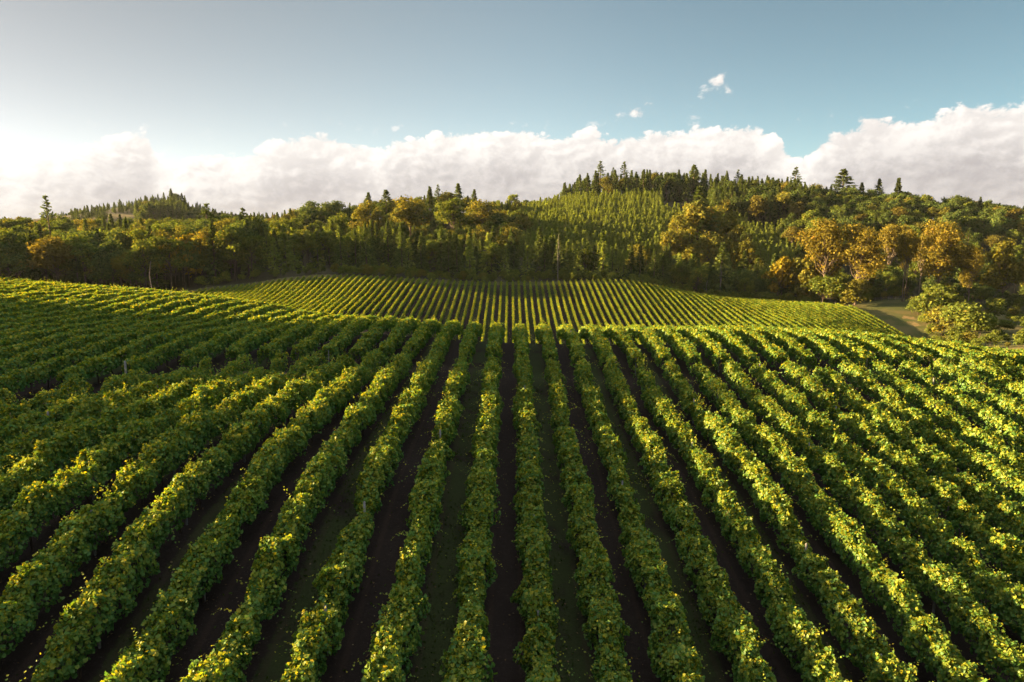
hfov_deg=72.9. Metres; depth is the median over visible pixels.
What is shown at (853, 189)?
oak tree
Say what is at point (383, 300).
vine row
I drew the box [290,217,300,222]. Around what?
broadleaf tree
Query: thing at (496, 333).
vine row
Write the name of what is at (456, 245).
fir tree
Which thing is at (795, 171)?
fir tree
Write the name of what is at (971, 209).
oak tree
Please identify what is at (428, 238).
broadleaf tree
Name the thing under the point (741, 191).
fir tree
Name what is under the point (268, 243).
young fir
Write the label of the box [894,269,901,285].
oak tree
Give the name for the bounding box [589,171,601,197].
fir tree
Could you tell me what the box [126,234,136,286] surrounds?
fir tree
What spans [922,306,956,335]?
shrub
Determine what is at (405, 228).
fir tree
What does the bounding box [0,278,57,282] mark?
vine row
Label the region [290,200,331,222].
oak tree
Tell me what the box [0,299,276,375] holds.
vine row
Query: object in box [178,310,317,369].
vine row
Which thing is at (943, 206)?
oak tree
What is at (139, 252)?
broadleaf tree
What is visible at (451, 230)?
broadleaf tree
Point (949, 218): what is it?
oak tree
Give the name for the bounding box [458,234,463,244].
broadleaf tree
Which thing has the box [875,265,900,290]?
oak tree
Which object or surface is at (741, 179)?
fir tree
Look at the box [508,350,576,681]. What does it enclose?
vine row
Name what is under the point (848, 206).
oak tree
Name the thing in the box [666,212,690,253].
amber oak
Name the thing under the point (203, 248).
broadleaf tree
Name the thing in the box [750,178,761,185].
oak tree
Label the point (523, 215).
golden oak
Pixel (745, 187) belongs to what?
fir tree
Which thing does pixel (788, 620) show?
vine row
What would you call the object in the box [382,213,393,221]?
broadleaf tree
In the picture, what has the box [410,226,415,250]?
fir tree
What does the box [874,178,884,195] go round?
fir tree
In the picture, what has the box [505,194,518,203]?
broadleaf tree
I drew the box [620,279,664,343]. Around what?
vine row
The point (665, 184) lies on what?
oak tree
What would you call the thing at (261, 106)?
sky
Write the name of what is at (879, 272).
broadleaf tree
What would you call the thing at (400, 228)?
fir tree
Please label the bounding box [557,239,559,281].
dead tree
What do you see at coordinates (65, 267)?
broadleaf tree
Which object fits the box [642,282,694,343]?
vine row
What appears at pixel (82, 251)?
broadleaf tree
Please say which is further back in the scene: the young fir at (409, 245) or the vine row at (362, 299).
the young fir at (409, 245)
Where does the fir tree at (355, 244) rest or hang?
on the ground
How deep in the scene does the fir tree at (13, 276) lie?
299.91 m
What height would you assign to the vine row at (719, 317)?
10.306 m
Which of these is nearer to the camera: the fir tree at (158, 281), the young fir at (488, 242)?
the fir tree at (158, 281)
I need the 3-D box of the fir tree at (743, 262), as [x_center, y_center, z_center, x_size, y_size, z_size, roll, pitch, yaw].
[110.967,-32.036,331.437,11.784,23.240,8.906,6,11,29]
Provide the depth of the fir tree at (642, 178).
556.76 m
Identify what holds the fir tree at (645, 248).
on the ground
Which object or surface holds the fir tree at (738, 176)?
on the ground
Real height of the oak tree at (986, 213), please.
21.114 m
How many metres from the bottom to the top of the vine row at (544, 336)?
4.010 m
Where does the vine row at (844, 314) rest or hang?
on the ground
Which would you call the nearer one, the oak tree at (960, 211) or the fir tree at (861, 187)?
the oak tree at (960, 211)
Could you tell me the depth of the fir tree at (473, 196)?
481.89 m
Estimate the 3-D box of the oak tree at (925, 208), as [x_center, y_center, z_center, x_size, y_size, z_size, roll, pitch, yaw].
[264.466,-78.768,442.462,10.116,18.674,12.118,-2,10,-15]
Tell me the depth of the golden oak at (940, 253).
271.32 m
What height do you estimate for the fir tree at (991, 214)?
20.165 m
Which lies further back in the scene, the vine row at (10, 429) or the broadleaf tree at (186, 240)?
the broadleaf tree at (186, 240)
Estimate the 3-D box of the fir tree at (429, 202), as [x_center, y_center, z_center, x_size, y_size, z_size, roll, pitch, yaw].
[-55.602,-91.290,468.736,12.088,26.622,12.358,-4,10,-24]
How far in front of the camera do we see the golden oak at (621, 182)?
543.22 m
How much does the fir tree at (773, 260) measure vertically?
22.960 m
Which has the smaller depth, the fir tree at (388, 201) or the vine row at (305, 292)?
the vine row at (305, 292)
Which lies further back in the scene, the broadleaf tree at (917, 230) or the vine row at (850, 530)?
the broadleaf tree at (917, 230)
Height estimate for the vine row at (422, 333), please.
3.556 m
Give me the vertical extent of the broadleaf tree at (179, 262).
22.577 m
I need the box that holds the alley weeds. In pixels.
[2,370,1020,681]
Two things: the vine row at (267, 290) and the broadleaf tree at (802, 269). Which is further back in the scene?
the broadleaf tree at (802, 269)
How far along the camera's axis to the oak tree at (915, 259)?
337.87 m
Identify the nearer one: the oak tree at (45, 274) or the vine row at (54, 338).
the vine row at (54, 338)
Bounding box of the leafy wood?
[264,196,1023,309]
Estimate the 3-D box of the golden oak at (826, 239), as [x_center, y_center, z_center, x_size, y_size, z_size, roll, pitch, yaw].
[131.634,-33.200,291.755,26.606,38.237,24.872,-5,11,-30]
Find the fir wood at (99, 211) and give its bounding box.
[4,172,1023,291]
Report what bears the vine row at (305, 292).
on the ground
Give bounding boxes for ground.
[0,200,1023,681]
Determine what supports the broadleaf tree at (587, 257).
on the ground
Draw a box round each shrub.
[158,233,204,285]
[194,275,206,284]
[211,276,220,283]
[220,271,232,281]
[237,274,244,279]
[250,269,260,276]
[330,263,339,271]
[337,268,343,273]
[347,266,354,275]
[362,266,372,275]
[370,268,377,275]
[388,268,395,276]
[467,268,476,275]
[487,273,494,282]
[506,275,512,282]
[569,272,577,280]
[581,270,587,279]
[585,271,591,279]
[591,272,599,280]
[599,269,609,279]
[607,273,618,279]
[638,274,651,281]
[649,278,659,285]
[672,284,684,289]
[683,285,694,291]
[706,289,713,294]
[717,291,724,295]
[729,291,738,297]
[738,290,750,297]
[750,292,758,298]
[757,292,767,298]
[766,293,778,299]
[784,293,793,300]
[801,297,812,301]
[808,275,853,301]
[810,294,820,301]
[840,278,872,305]
[871,287,883,298]
[887,286,901,295]
[893,291,900,297]
[899,286,913,297]
[904,296,930,313]
[911,292,945,313]
[917,312,931,325]
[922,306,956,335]
[924,283,959,307]
[924,323,936,333]
[935,300,998,330]
[942,296,966,306]
[943,324,970,341]
[954,311,1001,337]
[954,333,965,340]
[961,331,980,343]
[970,338,982,345]
[979,333,1003,344]
[985,322,1000,330]
[986,298,1008,315]
[986,329,1003,337]
[998,319,1017,329]
[1002,334,1012,341]
[1005,314,1012,320]
[1006,308,1022,315]
[1009,316,1020,321]
[1013,331,1023,345]
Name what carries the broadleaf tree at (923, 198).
on the ground
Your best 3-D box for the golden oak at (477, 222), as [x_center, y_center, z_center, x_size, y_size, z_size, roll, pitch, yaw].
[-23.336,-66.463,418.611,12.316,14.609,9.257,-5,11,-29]
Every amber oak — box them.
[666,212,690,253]
[672,226,701,263]
[712,209,739,241]
[736,239,766,267]
[979,238,1023,296]
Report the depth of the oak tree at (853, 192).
494.25 m
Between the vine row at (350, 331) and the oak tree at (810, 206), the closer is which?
the vine row at (350, 331)
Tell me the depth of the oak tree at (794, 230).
396.45 m
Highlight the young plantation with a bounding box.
[495,188,802,274]
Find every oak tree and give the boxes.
[0,241,28,276]
[8,225,33,233]
[18,235,79,280]
[19,231,39,274]
[24,242,54,280]
[51,232,65,274]
[54,229,75,244]
[57,214,68,221]
[60,217,73,225]
[73,230,105,282]
[79,232,99,282]
[88,247,114,284]
[93,237,126,286]
[100,228,129,283]
[122,256,149,287]
[133,222,154,233]
[175,222,223,275]
[182,219,195,225]
[187,241,205,285]
[190,218,209,268]
[213,214,237,222]
[219,241,243,278]
[229,219,261,269]
[235,217,252,229]
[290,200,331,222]
[297,216,313,229]
[319,200,348,216]
[342,207,355,220]
[485,212,505,224]
[498,216,524,236]
[657,172,675,200]
[669,254,686,264]
[700,272,718,289]
[709,186,727,201]
[722,181,736,196]
[723,197,746,213]
[743,187,761,217]
[743,196,752,220]
[744,195,769,226]
[746,185,761,194]
[748,265,769,274]
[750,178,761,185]
[751,199,774,222]
[754,182,775,191]
[762,193,771,224]
[769,178,780,185]
[780,212,799,228]
[781,225,802,243]
[787,188,801,209]
[787,201,805,218]
[796,192,812,216]
[803,200,826,214]
[817,187,827,195]
[821,201,832,217]
[825,191,838,201]
[825,211,838,221]
[829,206,853,217]
[835,188,846,196]
[835,217,861,237]
[840,204,854,213]
[844,187,863,195]
[844,190,856,195]
[847,199,857,214]
[847,213,860,220]
[852,196,863,204]
[853,201,869,214]
[853,214,868,222]
[862,199,880,205]
[862,215,876,226]
[864,189,878,196]
[869,196,884,202]
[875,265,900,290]
[876,209,896,231]
[880,201,890,210]
[888,199,906,207]
[890,206,907,224]
[891,192,904,198]
[894,268,917,286]
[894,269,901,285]
[896,193,906,200]
[896,214,914,230]
[896,215,918,224]
[899,255,918,268]
[903,195,922,204]
[910,205,917,215]
[913,221,930,234]
[917,217,935,227]
[918,203,935,218]
[919,201,940,217]
[920,278,937,292]
[937,202,951,211]
[938,213,957,237]
[945,212,960,217]
[946,195,961,201]
[949,197,967,204]
[950,226,975,239]
[951,212,962,229]
[953,200,964,210]
[953,268,974,286]
[954,209,966,216]
[955,266,987,286]
[960,205,976,214]
[964,196,977,206]
[972,222,990,238]
[978,207,994,228]
[981,253,992,270]
[983,209,1018,229]
[984,215,1015,236]
[985,234,1007,247]
[986,221,1004,237]
[988,203,1009,210]
[995,206,1010,215]
[1004,208,1017,225]
[1014,208,1023,220]
[1015,215,1023,239]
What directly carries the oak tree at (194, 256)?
on the ground
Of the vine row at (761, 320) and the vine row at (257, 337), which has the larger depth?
the vine row at (761, 320)
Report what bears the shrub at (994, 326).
on the ground
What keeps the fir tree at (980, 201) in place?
on the ground
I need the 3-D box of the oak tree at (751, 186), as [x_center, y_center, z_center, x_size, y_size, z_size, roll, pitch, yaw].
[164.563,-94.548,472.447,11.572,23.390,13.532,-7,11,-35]
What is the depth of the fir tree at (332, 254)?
325.57 m
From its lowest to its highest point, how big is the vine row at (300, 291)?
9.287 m
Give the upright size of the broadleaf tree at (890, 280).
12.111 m
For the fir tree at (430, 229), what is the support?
on the ground
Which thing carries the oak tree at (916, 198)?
on the ground
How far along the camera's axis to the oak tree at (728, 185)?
495.60 m
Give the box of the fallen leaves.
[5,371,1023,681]
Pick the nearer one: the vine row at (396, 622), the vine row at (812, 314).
the vine row at (396, 622)
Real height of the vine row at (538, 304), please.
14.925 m
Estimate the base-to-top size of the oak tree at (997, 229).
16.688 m
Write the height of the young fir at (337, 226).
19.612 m
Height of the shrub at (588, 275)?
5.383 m
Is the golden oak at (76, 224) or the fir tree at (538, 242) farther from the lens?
the golden oak at (76, 224)
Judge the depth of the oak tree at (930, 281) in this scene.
272.57 m
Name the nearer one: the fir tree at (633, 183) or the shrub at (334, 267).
the shrub at (334, 267)
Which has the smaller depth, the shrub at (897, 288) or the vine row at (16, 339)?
the vine row at (16, 339)
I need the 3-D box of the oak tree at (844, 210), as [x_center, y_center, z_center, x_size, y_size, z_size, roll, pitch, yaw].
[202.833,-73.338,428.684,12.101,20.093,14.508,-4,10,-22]
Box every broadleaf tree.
[0,228,32,278]
[3,219,17,228]
[8,217,33,227]
[12,242,30,278]
[41,255,75,276]
[52,220,69,233]
[61,234,96,282]
[88,229,106,236]
[121,238,158,287]
[126,228,150,283]
[130,222,144,229]
[140,259,160,287]
[143,218,157,226]
[144,234,186,288]
[146,222,178,273]
[159,219,181,224]
[159,251,177,289]
[164,239,209,289]
[172,225,188,237]
[192,239,211,274]
[208,217,241,229]
[211,224,252,280]
[250,215,269,243]
[267,220,288,234]
[269,231,287,240]
[279,218,303,228]
[282,213,290,221]
[287,229,317,266]
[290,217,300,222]
[298,232,322,262]
[305,223,320,233]
[311,229,334,261]
[315,220,326,226]
[319,234,335,265]
[323,212,350,237]
[342,233,358,252]
[343,229,363,242]
[351,219,360,229]
[378,228,394,245]
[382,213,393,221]
[410,228,428,241]
[425,234,434,241]
[425,239,443,271]
[434,211,443,224]
[435,197,474,228]
[448,228,455,234]
[453,228,467,242]
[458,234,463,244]
[462,218,475,229]
[482,242,504,268]
[483,234,505,250]
[487,221,497,233]
[504,222,519,235]
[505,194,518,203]
[574,247,596,269]
[625,244,653,269]
[672,262,692,286]
[687,265,710,291]
[701,262,714,272]
[761,256,798,295]
[767,277,781,292]
[786,257,821,298]
[787,218,810,241]
[800,209,822,225]
[804,216,825,231]
[812,196,822,200]
[838,272,851,283]
[840,194,853,203]
[864,209,880,219]
[868,270,882,285]
[881,271,898,288]
[899,273,918,285]
[902,199,916,209]
[906,225,921,237]
[909,210,930,218]
[909,261,924,279]
[917,194,933,204]
[956,216,975,232]
[963,202,976,207]
[968,241,982,250]
[972,215,979,229]
[976,286,986,304]
[1005,229,1022,242]
[1014,250,1023,285]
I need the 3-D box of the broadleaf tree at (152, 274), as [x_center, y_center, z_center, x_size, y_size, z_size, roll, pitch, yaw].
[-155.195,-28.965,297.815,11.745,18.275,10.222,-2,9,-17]
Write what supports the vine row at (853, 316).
on the ground
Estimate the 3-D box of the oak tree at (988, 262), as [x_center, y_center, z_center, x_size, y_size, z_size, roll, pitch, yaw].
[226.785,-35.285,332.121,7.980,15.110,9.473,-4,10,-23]
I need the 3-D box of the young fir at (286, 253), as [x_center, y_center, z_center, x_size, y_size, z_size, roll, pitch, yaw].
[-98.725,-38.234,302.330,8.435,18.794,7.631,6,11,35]
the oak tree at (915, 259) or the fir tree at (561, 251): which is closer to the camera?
the fir tree at (561, 251)
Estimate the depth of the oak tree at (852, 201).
445.51 m
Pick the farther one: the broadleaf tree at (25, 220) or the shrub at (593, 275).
the broadleaf tree at (25, 220)
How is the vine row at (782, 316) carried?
on the ground
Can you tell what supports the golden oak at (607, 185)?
on the ground
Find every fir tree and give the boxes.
[1,226,34,278]
[23,230,45,280]
[23,233,44,280]
[32,222,52,273]
[35,224,53,278]
[38,195,61,236]
[39,235,63,281]
[58,242,83,283]
[64,248,90,284]
[82,219,88,230]
[86,228,110,284]
[100,217,106,230]
[102,222,123,282]
[106,214,116,227]
[121,219,129,277]
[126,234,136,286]
[135,224,168,287]
[145,237,170,289]
[168,188,173,198]
[197,203,213,263]
[203,218,231,286]
[239,207,265,251]
[239,218,259,277]
[273,232,281,264]
[286,222,299,264]
[318,228,331,264]
[326,220,336,262]
[331,233,340,264]
[333,227,351,267]
[346,229,363,267]
[357,222,375,266]
[361,228,376,265]
[363,192,372,214]
[365,228,376,264]
[368,220,379,263]
[374,223,380,258]
[377,189,397,224]
[378,232,387,262]
[379,220,395,265]
[386,223,398,265]
[390,222,412,267]
[392,221,414,265]
[393,232,410,273]
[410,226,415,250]
[411,231,419,267]
[415,235,429,272]
[416,231,432,272]
[425,186,434,223]
[427,221,433,255]
[428,231,440,267]
[432,220,436,230]
[432,226,449,271]
[433,185,443,219]
[438,233,455,276]
[449,234,465,277]
[450,232,458,266]
[453,183,466,213]
[455,242,464,271]
[461,235,466,263]
[463,226,480,272]
[469,189,478,206]
[471,232,482,269]
[477,237,484,267]
[484,226,501,272]
[499,228,506,261]
[503,228,520,268]
[508,240,521,275]
[521,241,534,273]
[528,226,544,271]
[537,235,554,276]
[544,232,560,271]
[550,234,568,278]
[576,174,584,195]
[579,242,593,274]
[584,173,591,196]
[587,160,605,191]
[588,244,597,273]
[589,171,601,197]
[593,172,601,196]
[594,231,612,278]
[612,169,618,192]
[618,161,630,191]
[622,173,631,194]
[624,245,636,282]
[628,170,636,190]
[632,172,640,194]
[635,245,646,276]
[636,169,646,194]
[637,241,652,275]
[647,247,655,273]
[647,249,662,282]
[655,246,672,285]
[657,252,674,288]
[666,243,673,283]
[678,164,701,199]
[679,173,692,201]
[683,186,721,248]
[687,252,698,292]
[696,257,703,292]
[698,173,707,200]
[703,169,709,192]
[705,258,716,289]
[706,178,713,205]
[709,178,716,202]
[710,242,739,292]
[712,191,720,207]
[720,182,729,199]
[727,181,734,197]
[734,169,742,185]
[736,250,750,294]
[737,174,745,193]
[737,184,742,198]
[743,180,748,197]
[763,192,776,224]
[765,254,785,294]
[768,192,777,221]
[772,202,785,225]
[776,183,781,214]
[776,282,791,295]
[781,204,790,219]
[787,180,792,192]
[790,166,803,182]
[792,248,799,289]
[799,186,810,217]
[810,186,816,197]
[826,189,833,206]
[831,168,857,193]
[837,210,843,225]
[858,182,865,194]
[870,216,877,235]
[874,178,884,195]
[876,197,879,206]
[877,203,887,235]
[894,178,903,194]
[940,273,951,282]
[964,228,975,244]
[976,197,982,208]
[981,213,992,244]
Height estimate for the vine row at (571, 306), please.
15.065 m
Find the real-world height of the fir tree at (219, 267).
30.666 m
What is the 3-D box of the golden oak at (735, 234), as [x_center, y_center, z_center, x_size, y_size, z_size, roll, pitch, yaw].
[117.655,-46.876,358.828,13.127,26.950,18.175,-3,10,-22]
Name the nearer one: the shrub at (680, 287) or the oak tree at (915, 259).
the shrub at (680, 287)
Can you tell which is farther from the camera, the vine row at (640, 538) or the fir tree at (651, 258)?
the fir tree at (651, 258)
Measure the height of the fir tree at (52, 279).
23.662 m
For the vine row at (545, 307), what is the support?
on the ground
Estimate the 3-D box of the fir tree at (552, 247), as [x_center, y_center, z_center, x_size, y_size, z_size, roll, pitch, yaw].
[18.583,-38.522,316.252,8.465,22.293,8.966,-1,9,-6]
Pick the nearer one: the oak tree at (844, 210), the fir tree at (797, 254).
the fir tree at (797, 254)
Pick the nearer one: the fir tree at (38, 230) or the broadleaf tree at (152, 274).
the broadleaf tree at (152, 274)
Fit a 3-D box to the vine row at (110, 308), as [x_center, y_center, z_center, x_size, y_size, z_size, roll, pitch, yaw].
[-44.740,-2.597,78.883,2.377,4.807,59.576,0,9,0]
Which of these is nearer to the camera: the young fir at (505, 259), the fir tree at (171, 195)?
the young fir at (505, 259)
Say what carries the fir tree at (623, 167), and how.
on the ground
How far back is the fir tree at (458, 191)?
475.85 m
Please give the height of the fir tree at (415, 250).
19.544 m
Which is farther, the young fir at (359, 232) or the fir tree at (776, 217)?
the fir tree at (776, 217)
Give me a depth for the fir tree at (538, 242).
327.16 m
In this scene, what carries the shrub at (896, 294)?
on the ground
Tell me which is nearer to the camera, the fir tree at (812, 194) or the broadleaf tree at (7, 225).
the broadleaf tree at (7, 225)
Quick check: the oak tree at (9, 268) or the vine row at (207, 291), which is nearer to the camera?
the vine row at (207, 291)
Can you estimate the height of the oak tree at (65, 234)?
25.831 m
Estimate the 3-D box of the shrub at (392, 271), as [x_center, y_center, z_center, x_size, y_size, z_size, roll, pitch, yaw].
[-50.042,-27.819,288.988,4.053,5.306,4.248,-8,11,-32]
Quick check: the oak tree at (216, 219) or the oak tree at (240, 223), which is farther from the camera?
the oak tree at (216, 219)
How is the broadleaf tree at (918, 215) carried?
on the ground
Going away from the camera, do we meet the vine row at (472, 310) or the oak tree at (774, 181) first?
the vine row at (472, 310)
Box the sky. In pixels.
[0,0,1023,220]
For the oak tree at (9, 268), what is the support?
on the ground
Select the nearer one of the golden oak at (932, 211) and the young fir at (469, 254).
the young fir at (469, 254)
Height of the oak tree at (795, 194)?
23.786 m
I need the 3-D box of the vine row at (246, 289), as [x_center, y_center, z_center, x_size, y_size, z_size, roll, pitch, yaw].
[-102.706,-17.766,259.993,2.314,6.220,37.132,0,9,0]
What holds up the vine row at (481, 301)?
on the ground
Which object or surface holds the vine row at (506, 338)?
on the ground
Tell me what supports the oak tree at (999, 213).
on the ground
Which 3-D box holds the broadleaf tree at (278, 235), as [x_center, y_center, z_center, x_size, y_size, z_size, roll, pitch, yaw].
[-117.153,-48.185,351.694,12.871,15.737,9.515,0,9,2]
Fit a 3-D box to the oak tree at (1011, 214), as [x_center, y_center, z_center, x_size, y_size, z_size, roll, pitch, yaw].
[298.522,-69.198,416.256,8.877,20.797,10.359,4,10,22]
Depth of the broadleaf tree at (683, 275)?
308.61 m
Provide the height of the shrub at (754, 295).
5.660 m
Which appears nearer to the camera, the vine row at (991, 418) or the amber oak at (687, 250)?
the vine row at (991, 418)
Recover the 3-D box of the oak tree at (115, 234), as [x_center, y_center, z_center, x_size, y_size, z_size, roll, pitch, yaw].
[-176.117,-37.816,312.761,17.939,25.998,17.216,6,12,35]
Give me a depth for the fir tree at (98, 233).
314.41 m
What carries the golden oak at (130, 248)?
on the ground
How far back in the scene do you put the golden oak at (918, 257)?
293.23 m
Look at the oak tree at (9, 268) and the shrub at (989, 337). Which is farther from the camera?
the oak tree at (9, 268)
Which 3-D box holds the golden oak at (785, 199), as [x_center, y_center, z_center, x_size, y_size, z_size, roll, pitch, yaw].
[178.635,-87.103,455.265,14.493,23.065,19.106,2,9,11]
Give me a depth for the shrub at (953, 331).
212.80 m
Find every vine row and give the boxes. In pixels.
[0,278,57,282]
[0,278,61,281]
[0,278,62,284]
[0,279,73,288]
[0,281,85,290]
[0,283,110,294]
[0,283,123,300]
[0,285,121,302]
[0,285,157,312]
[0,286,149,311]
[0,287,190,327]
[0,288,175,318]
[0,288,212,330]
[0,290,214,341]
[0,294,251,353]
[0,295,241,365]
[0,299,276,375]
[0,301,274,394]
[0,349,328,669]
[0,351,293,582]
[0,353,255,520]
[0,356,214,474]
[0,368,158,447]
[0,373,93,425]
[0,387,27,413]
[5,350,356,681]
[56,303,292,388]
[100,348,388,681]
[121,308,309,382]
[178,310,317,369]
[180,345,413,681]
[202,287,212,294]
[207,287,218,295]
[210,286,225,295]
[215,285,230,295]
[221,285,237,295]
[222,284,243,296]
[224,310,334,362]
[229,283,249,296]
[232,282,255,298]
[235,281,262,298]
[242,280,268,299]
[244,280,274,299]
[250,279,279,300]
[255,278,286,300]
[257,313,342,369]
[258,277,292,301]
[265,276,299,302]
[267,275,304,303]
[271,346,444,681]
[275,275,310,304]
[280,275,317,304]
[285,275,323,306]
[289,274,329,307]
[290,314,367,361]
[293,274,335,308]
[299,274,341,308]
[306,274,347,310]
[311,274,354,311]
[317,275,360,311]
[321,314,390,362]
[324,275,367,312]
[330,274,372,313]
[337,275,378,314]
[345,276,385,314]
[346,344,473,681]
[348,315,402,363]
[353,275,390,314]
[360,276,396,316]
[369,277,402,315]
[377,277,408,316]
[377,315,422,366]
[385,277,414,315]
[393,277,419,317]
[401,278,426,318]
[404,318,441,361]
[409,278,432,316]
[410,278,437,333]
[422,279,443,321]
[429,317,463,360]
[432,279,450,318]
[434,280,455,337]
[436,348,508,681]
[446,280,462,321]
[454,280,467,320]
[458,280,473,339]
[459,321,486,360]
[468,281,478,322]
[477,281,484,336]
[481,281,490,340]
[485,320,505,360]
[488,280,497,328]
[497,281,502,322]
[504,281,508,342]
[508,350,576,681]
[510,322,535,359]
[511,281,516,342]
[516,280,521,323]
[523,280,531,342]
[529,281,538,343]
[534,320,557,362]
[535,280,542,323]
[538,357,639,681]
[540,280,554,339]
[546,280,561,343]
[551,281,564,323]
[556,321,589,368]
[557,280,573,328]
[562,280,584,343]
[569,280,591,343]
[573,356,710,681]
[574,279,592,324]
[577,323,617,367]
[580,279,609,343]
[586,279,616,343]
[591,279,615,324]
[597,279,623,327]
[601,323,642,375]
[601,354,784,681]
[603,278,641,343]
[608,278,646,340]
[614,279,644,324]
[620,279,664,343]
[624,324,672,369]
[625,279,658,324]
[631,280,676,343]
[631,353,851,681]
[636,280,674,325]
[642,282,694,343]
[647,282,702,344]
[647,322,701,370]
[653,284,694,325]
[659,285,720,344]
[662,356,932,681]
[665,285,726,343]
[667,322,731,371]
[671,288,732,344]
[676,288,724,325]
[681,289,731,325]
[688,291,740,325]
[689,362,995,681]
[694,292,762,342]
[695,322,760,366]
[699,292,776,345]
[707,293,782,345]
[709,294,774,326]
[713,322,787,368]
[716,294,800,342]
[722,355,1023,681]
[723,295,806,345]
[726,296,798,327]
[734,296,806,327]
[738,297,814,328]
[739,323,817,368]
[747,298,822,329]
[747,356,1023,641]
[752,298,829,329]
[754,298,837,330]
[760,298,843,329]
[763,322,847,368]
[766,299,850,330]
[771,298,856,330]
[774,325,879,376]
[778,299,862,331]
[778,356,1023,586]
[785,300,873,332]
[794,301,875,332]
[799,300,881,332]
[800,328,905,366]
[807,301,886,334]
[812,359,1023,550]
[814,301,891,334]
[822,302,902,336]
[835,303,941,340]
[835,330,933,367]
[837,357,1023,512]
[849,305,949,341]
[863,333,960,365]
[870,358,1023,479]
[880,336,991,364]
[896,354,1023,453]
[926,337,1021,366]
[932,358,1023,431]
[935,345,1023,365]
[953,353,1023,405]
[964,342,1023,361]
[991,357,1023,393]
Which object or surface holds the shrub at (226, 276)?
on the ground
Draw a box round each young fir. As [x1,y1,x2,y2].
[261,227,275,265]
[262,237,277,267]
[266,237,281,271]
[275,224,290,265]
[277,232,295,271]
[286,229,302,265]
[287,227,303,268]
[309,228,325,266]
[334,225,351,262]
[354,225,361,260]
[403,237,414,269]
[465,238,475,273]
[478,233,499,273]
[499,244,511,275]
[519,245,534,277]
[552,237,568,274]
[560,224,564,239]
[564,241,575,269]
[569,244,576,268]
[569,246,584,278]
[594,241,613,280]
[609,247,617,271]
[609,249,619,272]
[614,243,617,264]
[671,253,686,287]
[685,254,695,291]
[723,266,732,291]
[751,258,760,294]
[759,246,763,257]
[765,267,781,298]
[767,245,770,257]
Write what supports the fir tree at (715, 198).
on the ground
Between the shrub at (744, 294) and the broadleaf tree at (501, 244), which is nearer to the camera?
the shrub at (744, 294)
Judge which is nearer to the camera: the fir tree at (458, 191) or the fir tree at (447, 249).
the fir tree at (447, 249)
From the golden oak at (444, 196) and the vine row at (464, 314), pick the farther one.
the golden oak at (444, 196)
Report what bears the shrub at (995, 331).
on the ground
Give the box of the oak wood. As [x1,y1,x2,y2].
[2,174,1023,310]
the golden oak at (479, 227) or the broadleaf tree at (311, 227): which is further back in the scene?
the broadleaf tree at (311, 227)
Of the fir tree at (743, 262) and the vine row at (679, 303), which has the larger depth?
the fir tree at (743, 262)
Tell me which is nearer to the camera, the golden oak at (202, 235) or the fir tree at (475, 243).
the golden oak at (202, 235)
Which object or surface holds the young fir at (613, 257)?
on the ground
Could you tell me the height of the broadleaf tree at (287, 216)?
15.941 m
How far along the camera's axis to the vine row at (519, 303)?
260.65 m
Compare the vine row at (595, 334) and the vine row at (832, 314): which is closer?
the vine row at (595, 334)
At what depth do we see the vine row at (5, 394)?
41.21 m
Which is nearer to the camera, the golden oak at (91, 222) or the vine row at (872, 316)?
the vine row at (872, 316)
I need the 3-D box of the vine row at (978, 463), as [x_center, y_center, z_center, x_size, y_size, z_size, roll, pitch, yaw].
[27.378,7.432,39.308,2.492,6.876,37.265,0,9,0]
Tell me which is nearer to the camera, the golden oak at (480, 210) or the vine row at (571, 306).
the vine row at (571, 306)
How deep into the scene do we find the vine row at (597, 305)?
256.64 m
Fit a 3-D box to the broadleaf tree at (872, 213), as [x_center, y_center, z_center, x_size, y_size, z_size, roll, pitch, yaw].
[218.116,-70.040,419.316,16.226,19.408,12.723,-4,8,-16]
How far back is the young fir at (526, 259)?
315.30 m
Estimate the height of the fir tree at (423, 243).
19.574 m
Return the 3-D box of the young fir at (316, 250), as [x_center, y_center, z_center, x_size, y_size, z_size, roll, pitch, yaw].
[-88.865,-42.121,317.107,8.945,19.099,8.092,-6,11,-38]
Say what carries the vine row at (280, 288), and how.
on the ground
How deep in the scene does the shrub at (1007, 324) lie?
228.18 m
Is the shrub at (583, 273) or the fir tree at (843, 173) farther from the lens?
the fir tree at (843, 173)
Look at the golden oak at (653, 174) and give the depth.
551.51 m
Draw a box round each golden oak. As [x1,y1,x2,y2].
[27,221,51,231]
[73,218,89,226]
[77,218,98,227]
[77,224,98,230]
[86,254,100,284]
[118,226,153,251]
[150,228,179,286]
[189,224,227,274]
[347,200,386,232]
[388,194,430,234]
[436,190,456,202]
[463,220,481,227]
[464,198,505,224]
[466,229,486,240]
[474,224,488,247]
[494,209,507,223]
[494,226,507,236]
[498,225,522,247]
[507,206,517,214]
[513,215,533,233]
[515,212,527,222]
[598,175,614,192]
[616,177,631,190]
[648,171,659,186]
[659,228,682,252]
[682,198,717,232]
[693,231,725,264]
[694,204,727,234]
[713,238,740,267]
[719,197,734,212]
[725,224,754,261]
[774,191,792,216]
[780,181,788,191]
[788,218,853,302]
[809,183,825,188]
[836,221,893,304]
[866,203,880,209]
[877,223,910,287]
[885,196,895,203]
[895,228,922,301]
[914,219,969,295]
[916,231,934,295]
[926,206,949,216]
[933,211,946,219]
[953,243,987,303]
[1016,220,1023,243]
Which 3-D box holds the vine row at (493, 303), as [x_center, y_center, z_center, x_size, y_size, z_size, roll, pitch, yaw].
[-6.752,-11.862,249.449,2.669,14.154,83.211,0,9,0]
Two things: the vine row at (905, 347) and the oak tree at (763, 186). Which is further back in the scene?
the oak tree at (763, 186)
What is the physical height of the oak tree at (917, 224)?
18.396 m
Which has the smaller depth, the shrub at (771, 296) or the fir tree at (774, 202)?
the shrub at (771, 296)

